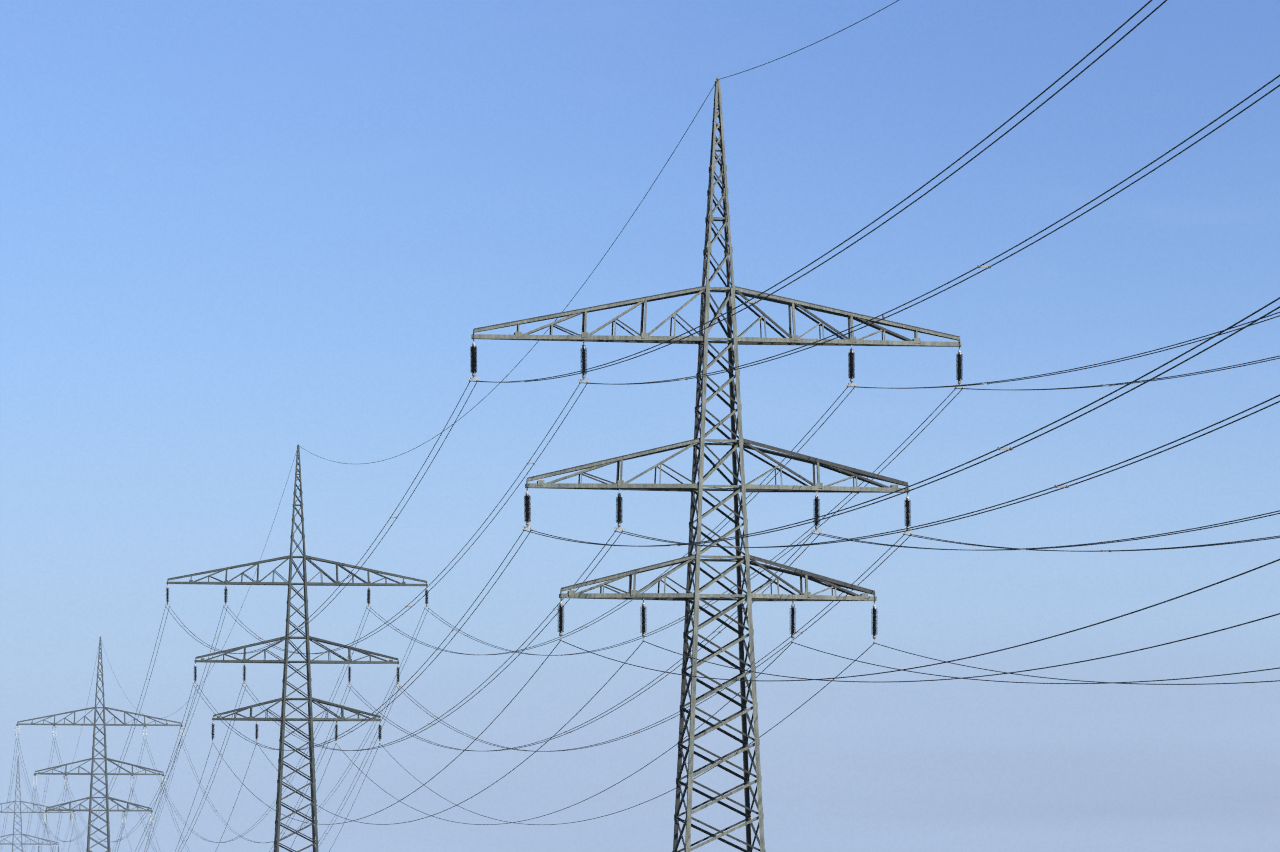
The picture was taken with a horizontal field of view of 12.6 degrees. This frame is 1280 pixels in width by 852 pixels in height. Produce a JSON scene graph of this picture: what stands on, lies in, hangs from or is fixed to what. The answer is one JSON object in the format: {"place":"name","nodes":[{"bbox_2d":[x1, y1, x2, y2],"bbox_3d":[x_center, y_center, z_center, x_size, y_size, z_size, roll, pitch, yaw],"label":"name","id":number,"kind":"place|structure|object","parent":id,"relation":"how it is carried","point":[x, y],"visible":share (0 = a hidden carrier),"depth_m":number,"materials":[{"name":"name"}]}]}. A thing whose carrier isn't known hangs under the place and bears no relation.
{"place":"outdoors","nodes":[
{"label":"outdoors","id":0,"kind":"place"},
{"bbox_2d":[0,0,1279,851],"label":"sky","id":1,"kind":"structure","parent":0,"point":[235,235],"materials":[{"name":"blue"}]},
{"label":"ground","id":2,"kind":"structure","parent":0,"visible":0},
{"bbox_2d":[0,756,70,851],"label":"pylon","id":3,"kind":"object","parent":2,"relation":"on","point":[21,834],"visible":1,"depth_m":1511.31,"materials":[{"name":"grey metal"}]},
{"bbox_2d":[17,636,181,851],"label":"pylon","id":4,"kind":"object","parent":2,"relation":"on","point":[90,798],"visible":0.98,"depth_m":1052.11,"materials":[{"name":"grey metal"}]},
{"bbox_2d":[166,444,427,851],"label":"pylon","id":5,"kind":"object","parent":2,"relation":"on","point":[282,719],"visible":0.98,"depth_m":611.29,"materials":[{"name":"grey metal"}]},
{"bbox_2d":[165,584,169,605],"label":"insulator","id":6,"kind":"object","parent":5,"relation":"attached to","point":[167,597],"visible":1,"depth_m":610.33,"materials":[{"name":"black ceramic"}]},
{"bbox_2d":[192,662,197,684],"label":"insulator","id":7,"kind":"object","parent":5,"relation":"attached to","point":[195,672],"visible":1,"depth_m":609.92,"materials":[{"name":"black ceramic"}]},
{"bbox_2d":[211,722,214,742],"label":"insulator","id":8,"kind":"object","parent":5,"relation":"attached to","point":[213,729],"visible":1,"depth_m":609.61,"materials":[{"name":"black ceramic"}]},
{"bbox_2d":[223,587,228,606],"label":"insulator","id":9,"kind":"object","parent":5,"relation":"attached to","point":[225,594],"visible":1,"depth_m":611.07,"materials":[{"name":"black ceramic"}]},
{"bbox_2d":[241,662,246,684],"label":"insulator","id":10,"kind":"object","parent":5,"relation":"attached to","point":[244,674],"visible":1,"depth_m":610.60,"materials":[{"name":"black ceramic"}]},
{"bbox_2d":[255,723,258,741],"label":"insulator","id":11,"kind":"object","parent":5,"relation":"attached to","point":[256,730],"visible":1,"depth_m":610.18,"materials":[{"name":"black ceramic"}]},
{"bbox_2d":[334,721,337,740],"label":"insulator","id":12,"kind":"object","parent":5,"relation":"attached to","point":[336,731],"visible":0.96,"depth_m":611.26,"materials":[{"name":"black ceramic"}]},
{"bbox_2d":[347,663,351,685],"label":"insulator","id":13,"kind":"object","parent":5,"relation":"attached to","point":[349,673],"visible":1,"depth_m":612.00,"materials":[{"name":"black ceramic"}]},
{"bbox_2d":[366,586,371,607],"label":"insulator","id":14,"kind":"object","parent":5,"relation":"attached to","point":[368,596],"visible":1,"depth_m":612.99,"materials":[{"name":"black ceramic"}]},
{"bbox_2d":[378,723,381,743],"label":"insulator","id":15,"kind":"object","parent":5,"relation":"attached to","point":[379,732],"visible":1,"depth_m":611.82,"materials":[{"name":"black ceramic"}]},
{"bbox_2d":[395,664,400,685],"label":"insulator","id":16,"kind":"object","parent":5,"relation":"attached to","point":[397,675],"visible":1,"depth_m":612.70,"materials":[{"name":"black ceramic"}]},
{"bbox_2d":[424,586,429,608],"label":"insulator","id":17,"kind":"object","parent":5,"relation":"attached to","point":[426,600],"visible":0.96,"depth_m":613.80,"materials":[{"name":"black ceramic"}]},
{"bbox_2d":[471,78,961,851],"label":"pylon","id":18,"kind":"object","parent":2,"relation":"on","point":[741,444],"visible":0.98,"depth_m":322.07,"materials":[{"name":"metal"}]},
{"bbox_2d":[5,0,898,814],"bbox_3d":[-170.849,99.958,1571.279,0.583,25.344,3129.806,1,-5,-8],"label":"earth wire","id":19,"kind":"object","parent":18,"relation":"attached to","point":[521,360],"visible":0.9,"depth_m":388.03,"materials":[{"name":"grey metal"}]},
{"bbox_2d":[468,339,478,381],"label":"insulator","id":20,"kind":"object","parent":18,"relation":"attached to","point":[473,359],"visible":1,"depth_m":320.62,"materials":[{"name":"black ceramic"}]},
{"bbox_2d":[522,488,532,530],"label":"insulator","id":21,"kind":"object","parent":18,"relation":"attached to","point":[527,508],"visible":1,"depth_m":320.27,"materials":[{"name":"black ceramic"}]},
{"bbox_2d":[0,265,1111,848],"bbox_3d":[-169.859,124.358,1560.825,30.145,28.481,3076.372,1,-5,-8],"label":"bundle spacers","id":22,"kind":"object","parent":18,"relation":"on","point":[586,627],"visible":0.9,"depth_m":358.42,"materials":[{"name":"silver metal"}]},
{"bbox_2d":[557,598,563,640],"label":"insulator","id":23,"kind":"object","parent":18,"relation":"attached to","point":[560,615],"visible":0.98,"depth_m":320.00,"materials":[{"name":"black ceramic"}]},
{"bbox_2d":[578,340,588,382],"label":"insulator","id":24,"kind":"object","parent":18,"relation":"attached to","point":[583,355],"visible":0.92,"depth_m":321.59,"materials":[{"name":"black ceramic"}]},
{"bbox_2d":[614,488,624,531],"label":"insulator","id":25,"kind":"object","parent":18,"relation":"attached to","point":[619,510],"visible":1,"depth_m":321.02,"materials":[{"name":"black ceramic"}]},
{"bbox_2d":[0,0,1279,851],"bbox_3d":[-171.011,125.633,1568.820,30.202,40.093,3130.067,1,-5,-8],"label":"conductors","id":26,"kind":"object","parent":18,"relation":"hanging from","point":[831,513],"visible":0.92,"depth_m":274.58,"materials":[{"name":"grey metal"}]},
{"bbox_2d":[640,598,646,641],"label":"insulator","id":27,"kind":"object","parent":18,"relation":"attached to","point":[643,620],"visible":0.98,"depth_m":320.70,"materials":[{"name":"black ceramic"}]},
{"bbox_2d":[789,600,795,642],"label":"insulator","id":28,"kind":"object","parent":18,"relation":"attached to","point":[792,612],"visible":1,"depth_m":321.93,"materials":[{"name":"black ceramic"}]},
{"bbox_2d":[811,491,821,533],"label":"insulator","id":29,"kind":"object","parent":18,"relation":"attached to","point":[816,505],"visible":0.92,"depth_m":322.68,"materials":[{"name":"black ceramic"}]},
{"bbox_2d":[846,344,856,386],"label":"insulator","id":30,"kind":"object","parent":18,"relation":"attached to","point":[851,365],"visible":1,"depth_m":323.72,"materials":[{"name":"black ceramic"}]},
{"bbox_2d":[871,601,877,643],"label":"insulator","id":31,"kind":"object","parent":18,"relation":"attached to","point":[874,622],"visible":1,"depth_m":322.57,"materials":[{"name":"black ceramic"}]},
{"bbox_2d":[902,493,912,534],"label":"insulator","id":32,"kind":"object","parent":18,"relation":"attached to","point":[907,511],"visible":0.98,"depth_m":323.41,"materials":[{"name":"black ceramic"}]},
{"bbox_2d":[954,347,964,388],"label":"insulator","id":33,"kind":"object","parent":18,"relation":"attached to","point":[959,365],"visible":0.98,"depth_m":324.63,"materials":[{"name":"black ceramic"}]}
]}

